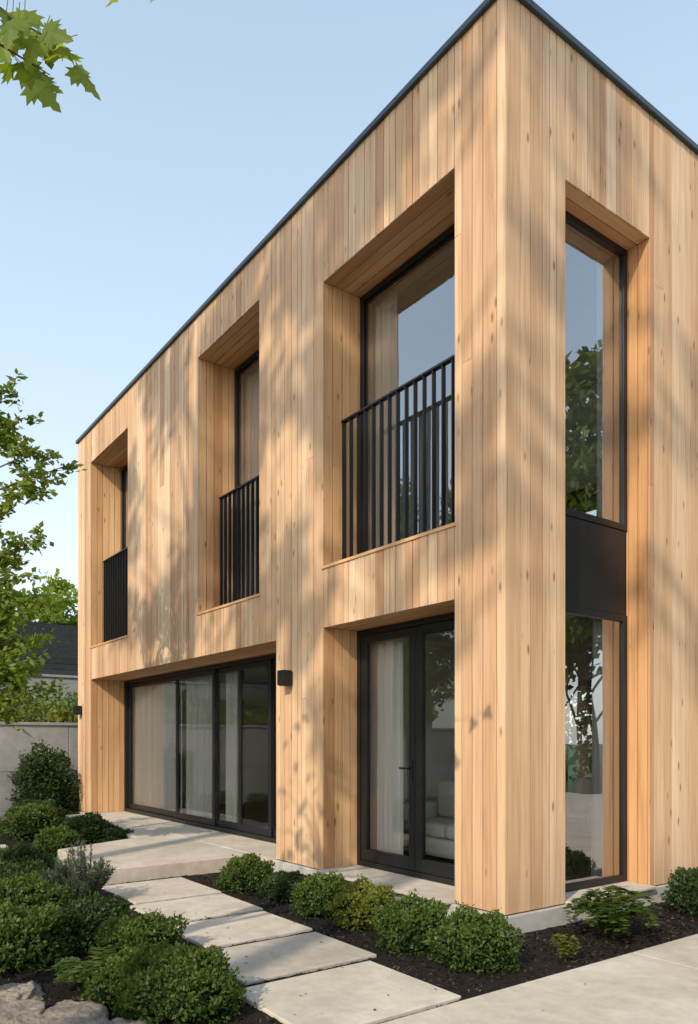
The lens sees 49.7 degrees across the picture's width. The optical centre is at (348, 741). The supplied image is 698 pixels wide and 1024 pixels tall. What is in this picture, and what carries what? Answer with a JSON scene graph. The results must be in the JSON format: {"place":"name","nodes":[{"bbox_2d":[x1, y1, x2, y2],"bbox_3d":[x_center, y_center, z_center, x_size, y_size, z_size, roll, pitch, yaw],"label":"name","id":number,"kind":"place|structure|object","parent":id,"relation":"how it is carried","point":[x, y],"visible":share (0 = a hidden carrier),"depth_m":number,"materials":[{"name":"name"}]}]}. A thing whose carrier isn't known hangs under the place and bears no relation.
{"place":"outdoors","nodes":[
{"label":"outdoors","id":0,"kind":"place"},
{"bbox_2d":[0,0,697,742],"label":"sky","id":1,"kind":"structure","parent":0,"point":[122,213],"materials":[{"name":"blue"}]},
{"bbox_2d":[90,170,647,884],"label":"window reveals","id":2,"kind":"structure","parent":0,"point":[416,228],"depth_m":7.74,"materials":[{"name":"brown wood"}]},
{"bbox_2d":[381,934,697,1023],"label":"stone pavement","id":3,"kind":"structure","parent":0,"point":[657,984],"depth_m":4.26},
{"bbox_2d":[109,877,584,1014],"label":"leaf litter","id":4,"kind":"object","parent":3,"relation":"on","point":[293,948],"visible":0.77,"depth_m":5.24,"materials":[{"name":"brown plant"}]},
{"bbox_2d":[565,743,591,959],"bbox_3d":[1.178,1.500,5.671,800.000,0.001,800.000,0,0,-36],"label":"ground","id":5,"kind":"structure","parent":0,"point":[573,775],"depth_m":39.74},
{"bbox_2d":[0,564,55,656],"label":"background tree","id":6,"kind":"object","parent":5,"relation":"on","point":[47,610],"visible":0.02,"depth_m":34.48,"materials":[{"name":"green plant"}]},
{"bbox_2d":[0,687,77,731],"bbox_3d":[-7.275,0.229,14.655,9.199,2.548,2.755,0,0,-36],"label":"hedge","id":7,"kind":"object","parent":5,"relation":"on","point":[50,717],"visible":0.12,"depth_m":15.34,"materials":[{"name":"green plant"}]},
{"bbox_2d":[0,722,77,819],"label":"concrete garden wall","id":8,"kind":"structure","parent":5,"relation":"on","point":[55,735],"depth_m":14.31,"materials":[{"name":"grey concrete"}]},
{"bbox_2d":[0,674,77,721],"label":"house wall","id":9,"kind":"structure","parent":5,"relation":"on","point":[72,682],"depth_m":20.17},
{"bbox_2d":[0,621,77,675],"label":"roof","id":10,"kind":"object","parent":9,"relation":"on","point":[49,667],"visible":0.01,"depth_m":20.30,"materials":[{"name":"grey tile"}]},
{"bbox_2d":[10,568,77,674],"bbox_3d":[-15.935,-3.624,38.138,8.470,10.300,8.040,0,0,4],"label":"background tree","id":11,"kind":"object","parent":5,"relation":"on","point":[60,603],"visible":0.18,"depth_m":37.27,"materials":[{"name":"green plant"}]},
{"bbox_2d":[52,609,77,675],"bbox_3d":[-12.252,-3.332,39.812,7.582,9.712,7.986,0,0,-18],"label":"background tree","id":12,"kind":"object","parent":5,"relation":"on","point":[76,615],"depth_m":38.63,"materials":[{"name":"green plant"}]},
{"bbox_2d":[58,814,244,884],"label":"stone patio","id":13,"kind":"structure","parent":5,"relation":"on","point":[141,853],"depth_m":8.66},
{"bbox_2d":[0,820,697,1023],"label":"mulch bed","id":14,"kind":"object","parent":5,"relation":"on","point":[250,1015],"visible":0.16,"depth_m":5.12,"materials":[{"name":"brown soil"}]},
{"bbox_2d":[0,996,45,1023],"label":"garden rock","id":15,"kind":"object","parent":14,"relation":"on","point":[11,1007],"visible":0.81,"depth_m":4.01,"materials":[{"name":"stone"}]},
{"bbox_2d":[0,980,45,999],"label":"garden rock","id":16,"kind":"object","parent":14,"relation":"on","point":[31,989],"visible":0.58,"depth_m":4.31,"materials":[{"name":"stone"}]},
{"bbox_2d":[0,858,56,882],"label":"garden shrub","id":17,"kind":"object","parent":14,"relation":"on","point":[9,870],"visible":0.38,"depth_m":6.88,"materials":[{"name":"green plant"}]},
{"bbox_2d":[0,842,59,870],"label":"garden shrub","id":18,"kind":"object","parent":14,"relation":"on","point":[19,852],"visible":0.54,"depth_m":7.78,"materials":[{"name":"green plant"}]},
{"bbox_2d":[0,801,62,840],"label":"garden shrub","id":19,"kind":"object","parent":14,"relation":"on","point":[24,822],"visible":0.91,"depth_m":11.28,"materials":[{"name":"green plant"}]},
{"bbox_2d":[10,798,65,826],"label":"garden shrub","id":20,"kind":"object","parent":14,"relation":"on","point":[47,802],"visible":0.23,"depth_m":12.79,"materials":[{"name":"green plant"}]},
{"bbox_2d":[0,870,76,913],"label":"garden shrub","id":21,"kind":"object","parent":14,"relation":"on","point":[26,890],"visible":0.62,"depth_m":5.86,"materials":[{"name":"green plant"}]},
{"bbox_2d":[0,897,86,974],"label":"garden shrub","id":22,"kind":"object","parent":14,"relation":"on","point":[32,938],"visible":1,"depth_m":4.84,"materials":[{"name":"green plant"}]},
{"bbox_2d":[0,368,87,730],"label":"garden tree","id":23,"kind":"object","parent":14,"relation":"on","point":[13,675],"visible":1,"depth_m":8.42,"materials":[{"name":"green plant"}]},
{"bbox_2d":[5,739,82,815],"bbox_3d":[-5.684,0.726,14.150,1.381,1.557,1.338,0,0,-36],"label":"garden shrub","id":24,"kind":"object","parent":14,"relation":"on","point":[43,776],"visible":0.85,"depth_m":13.88,"materials":[{"name":"green plant"}]},
{"bbox_2d":[31,824,84,856],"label":"garden shrub","id":25,"kind":"object","parent":14,"relation":"on","point":[53,840],"visible":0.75,"depth_m":9.68,"materials":[{"name":"green plant"}]},
{"bbox_2d":[14,1000,113,1023],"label":"garden rock","id":26,"kind":"object","parent":14,"relation":"on","point":[74,1012],"visible":0.98,"depth_m":3.87,"materials":[{"name":"stone"}]},
{"bbox_2d":[33,839,117,901],"bbox_3d":[-2.449,1.194,6.742,0.646,0.623,0.743,0,0,23],"label":"juniper shrub","id":27,"kind":"object","parent":14,"relation":"on","point":[87,881],"visible":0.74,"depth_m":6.66,"materials":[{"name":"green plant"}]},
{"bbox_2d":[0,0,152,112],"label":"maple tree","id":28,"kind":"object","parent":14,"relation":"on","point":[46,44],"visible":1,"depth_m":2.69,"materials":[{"name":"green plant"}]},
{"bbox_2d":[45,946,119,984],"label":"fern plant","id":29,"kind":"object","parent":14,"relation":"on","point":[75,965],"visible":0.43,"depth_m":4.45,"materials":[{"name":"green plant"}]},
{"bbox_2d":[58,811,118,844],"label":"garden shrub","id":30,"kind":"object","parent":14,"relation":"on","point":[86,826],"visible":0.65,"depth_m":10.59,"materials":[{"name":"green plant"}]},
{"bbox_2d":[52,890,139,956],"bbox_3d":[-1.862,1.296,5.439,0.699,0.422,0.788,0,0,-36],"label":"garden shrub","id":31,"kind":"object","parent":14,"relation":"on","point":[88,916],"visible":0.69,"depth_m":5.28,"materials":[{"name":"green plant"}]},
{"bbox_2d":[67,944,155,1011],"bbox_3d":[-1.272,1.348,4.327,0.678,0.318,0.649,0,0,-36],"label":"garden shrub","id":32,"kind":"object","parent":14,"relation":"on","point":[99,992],"visible":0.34,"depth_m":4.18,"materials":[{"name":"green plant"}]},
{"bbox_2d":[88,825,134,843],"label":"garden shrub","id":33,"kind":"object","parent":14,"relation":"on","point":[115,833],"visible":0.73,"depth_m":10.55,"materials":[{"name":"green plant"}]},
{"bbox_2d":[111,1017,152,1023],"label":"garden rock","id":34,"kind":"object","parent":14,"relation":"on","point":[119,1020],"visible":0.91,"depth_m":3.82,"materials":[{"name":"stone"}]},
{"bbox_2d":[90,908,189,959],"bbox_3d":[-1.407,1.314,5.107,0.694,0.386,0.703,0,0,-36],"label":"garden shrub","id":35,"kind":"object","parent":14,"relation":"on","point":[125,930],"visible":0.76,"depth_m":5.00,"materials":[{"name":"green plant"}]},
{"bbox_2d":[101,877,221,904],"bbox_3d":[-1.853,1.484,7.393,0.863,0.072,0.960,0,0,-36],"label":"stepping stone","id":36,"kind":"object","parent":14,"relation":"on","point":[142,892],"visible":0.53,"depth_m":7.30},
{"bbox_2d":[106,940,256,1023],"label":"garden shrub","id":37,"kind":"object","parent":14,"relation":"on","point":[182,983],"visible":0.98,"depth_m":3.92,"materials":[{"name":"green plant"}]},
{"bbox_2d":[130,893,262,922],"bbox_3d":[-1.335,1.484,6.589,0.908,0.072,0.790,0,0,-36],"label":"stepping stone","id":38,"kind":"object","parent":14,"relation":"on","point":[197,908],"visible":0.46,"depth_m":6.56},
{"bbox_2d":[175,911,312,947],"bbox_3d":[-0.861,1.484,5.870,0.895,0.072,0.750,0,0,-36],"label":"stepping stone","id":39,"kind":"object","parent":14,"relation":"on","point":[261,925],"visible":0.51,"depth_m":5.79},
{"bbox_2d":[212,851,275,893],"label":"boxwood shrub","id":40,"kind":"object","parent":14,"relation":"on","point":[244,873],"visible":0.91,"depth_m":7.33,"materials":[{"name":"green plant"}]},
{"bbox_2d":[254,870,312,902],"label":"boxwood shrub","id":41,"kind":"object","parent":14,"relation":"on","point":[276,886],"visible":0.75,"depth_m":6.95,"materials":[{"name":"green plant"}]},
{"bbox_2d":[218,932,376,984],"bbox_3d":[-0.439,1.484,5.131,1.012,0.072,0.760,0,0,-36],"label":"stepping stone","id":42,"kind":"object","parent":14,"relation":"on","point":[271,959],"visible":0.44,"depth_m":5.07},
{"bbox_2d":[288,870,352,920],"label":"boxwood shrub","id":43,"kind":"object","parent":14,"relation":"on","point":[313,894],"visible":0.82,"depth_m":6.30,"materials":[{"name":"green plant"}]},
{"bbox_2d":[235,961,460,1023],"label":"stepping stone","id":44,"kind":"object","parent":14,"relation":"on","point":[357,993],"visible":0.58,"depth_m":4.27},
{"bbox_2d":[324,873,396,931],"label":"boxwood shrub","id":45,"kind":"object","parent":14,"relation":"on","point":[356,904],"visible":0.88,"depth_m":5.87,"materials":[{"name":"green plant"}]},
{"bbox_2d":[371,888,447,957],"bbox_3d":[0.455,1.285,5.433,0.660,0.442,0.686,0,0,-36],"label":"boxwood shrub","id":46,"kind":"object","parent":14,"relation":"on","point":[405,925],"visible":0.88,"depth_m":5.26,"materials":[{"name":"green plant"}]},
{"bbox_2d":[423,900,525,977],"bbox_3d":[0.810,1.276,4.982,0.674,0.462,0.690,0,0,-36],"label":"boxwood shrub","id":47,"kind":"object","parent":14,"relation":"on","point":[473,940],"visible":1,"depth_m":4.82,"materials":[{"name":"green plant"}]},
{"bbox_2d":[550,933,581,960],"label":"seedling plant","id":48,"kind":"object","parent":14,"relation":"on","point":[560,943],"visible":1,"depth_m":5.03,"materials":[{"name":"green plant"}]},
{"bbox_2d":[562,885,661,937],"bbox_3d":[1.981,1.295,5.617,0.782,0.374,0.709,0,0,-5],"label":"fern plant","id":49,"kind":"object","parent":14,"relation":"on","point":[614,921],"visible":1,"depth_m":5.55,"materials":[{"name":"green plant"}]},
{"bbox_2d":[658,866,697,917],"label":"boxwood shrub","id":50,"kind":"object","parent":14,"relation":"on","point":[682,892],"visible":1,"depth_m":6.37,"materials":[{"name":"green plant"}]},
{"bbox_2d":[76,811,668,936],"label":"concrete plinth","id":51,"kind":"structure","parent":5,"relation":"on","point":[539,919],"depth_m":6.03,"materials":[{"name":"grey concrete"}]},
{"bbox_2d":[94,811,276,866],"bbox_3d":[-2.443,1.355,11.274,0.826,0.089,6.560,0,0,-36],"label":"patio threshold","id":52,"kind":"object","parent":51,"relation":"on","point":[266,850],"visible":0.42,"depth_m":10.57,"materials":[{"name":"concrete"}]},
{"bbox_2d":[117,223,596,883],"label":"interior rooms","id":53,"kind":"object","parent":51,"relation":"on","point":[425,315],"visible":0.17,"depth_m":9.33,"materials":[{"name":"paint"}]},
{"bbox_2d":[131,243,618,878],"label":"curtains","id":54,"kind":"object","parent":53,"relation":"attached to","point":[153,745],"visible":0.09,"depth_m":7.80,"materials":[{"name":"white fabric"}]},
{"bbox_2d":[403,780,566,859],"bbox_3d":[1.358,0.884,8.126,0.910,0.860,1.750,0,0,-36],"label":"white sofa","id":55,"kind":"object","parent":53,"relation":"on","point":[440,826],"visible":0.25,"depth_m":8.33,"materials":[{"name":"fabric"}]},
{"bbox_2d":[565,778,591,849],"bbox_3d":[2.859,0.884,9.038,0.910,0.860,0.950,0,0,-36],"label":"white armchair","id":56,"kind":"object","parent":53,"relation":"on","point":[578,807],"visible":0.34,"depth_m":8.75,"materials":[{"name":"fabric"}]},
{"bbox_2d":[79,238,675,915],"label":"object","id":57,"kind":"object","parent":51,"relation":"on","point":[581,500],"visible":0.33,"depth_m":15.34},
{"bbox_2d":[103,354,454,641],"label":"balcony railings","id":58,"kind":"object","parent":57,"relation":"attached to","point":[115,596],"visible":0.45,"depth_m":7.47,"materials":[{"name":"black metal"}]},
{"bbox_2d":[78,0,506,914],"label":"front cladding","id":59,"kind":"structure","parent":57,"relation":"attached to","point":[440,122],"depth_m":7.67,"materials":[{"name":"brown wood"}]},
{"bbox_2d":[73,706,81,714],"bbox_3d":[-5.075,-0.576,14.106,0.131,0.168,0.120,0,0,-36],"label":"wall lamp","id":60,"kind":"object","parent":59,"relation":"attached to","point":[77,710],"visible":1,"depth_m":14.05,"materials":[{"name":"black metal"}]},
{"bbox_2d":[277,670,292,685],"bbox_3d":[-0.687,-0.676,8.110,0.131,0.168,0.120,0,0,-36],"label":"wall lamp","id":61,"kind":"object","parent":59,"relation":"attached to","point":[284,677],"visible":1,"depth_m":8.06,"materials":[{"name":"black metal"}]},
{"bbox_2d":[76,0,697,443],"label":"roof coping","id":62,"kind":"object","parent":59,"relation":"on","point":[562,32],"visible":0.16,"depth_m":6.81,"materials":[{"name":"black metal"}]},
{"bbox_2d":[121,210,626,891],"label":"window frames","id":63,"kind":"structure","parent":57,"relation":"attached to","point":[595,566],"depth_m":7.20,"materials":[{"name":"black metal"}]},
{"bbox_2d":[125,471,127,547],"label":"glazing","id":64,"kind":"structure","parent":63,"relation":"attached to","point":[126,509],"depth_m":13.91,"materials":[{"name":"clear glass"}]},
{"bbox_2d":[507,0,697,914],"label":"side cladding","id":65,"kind":"structure","parent":57,"relation":"attached to","point":[579,123],"depth_m":6.07,"materials":[{"name":"brown wood"}]},
{"bbox_2d":[315,865,655,905],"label":"stone door sills","id":66,"kind":"structure","parent":51,"relation":"on","point":[427,889],"depth_m":6.76,"materials":[{"name":"beige stone"}]},
{"bbox_2d":[565,690,591,794],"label":"hedge","id":67,"kind":"object","parent":5,"relation":"on","point":[581,706],"visible":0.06,"depth_m":20.42,"materials":[{"name":"green plant"}]}
]}

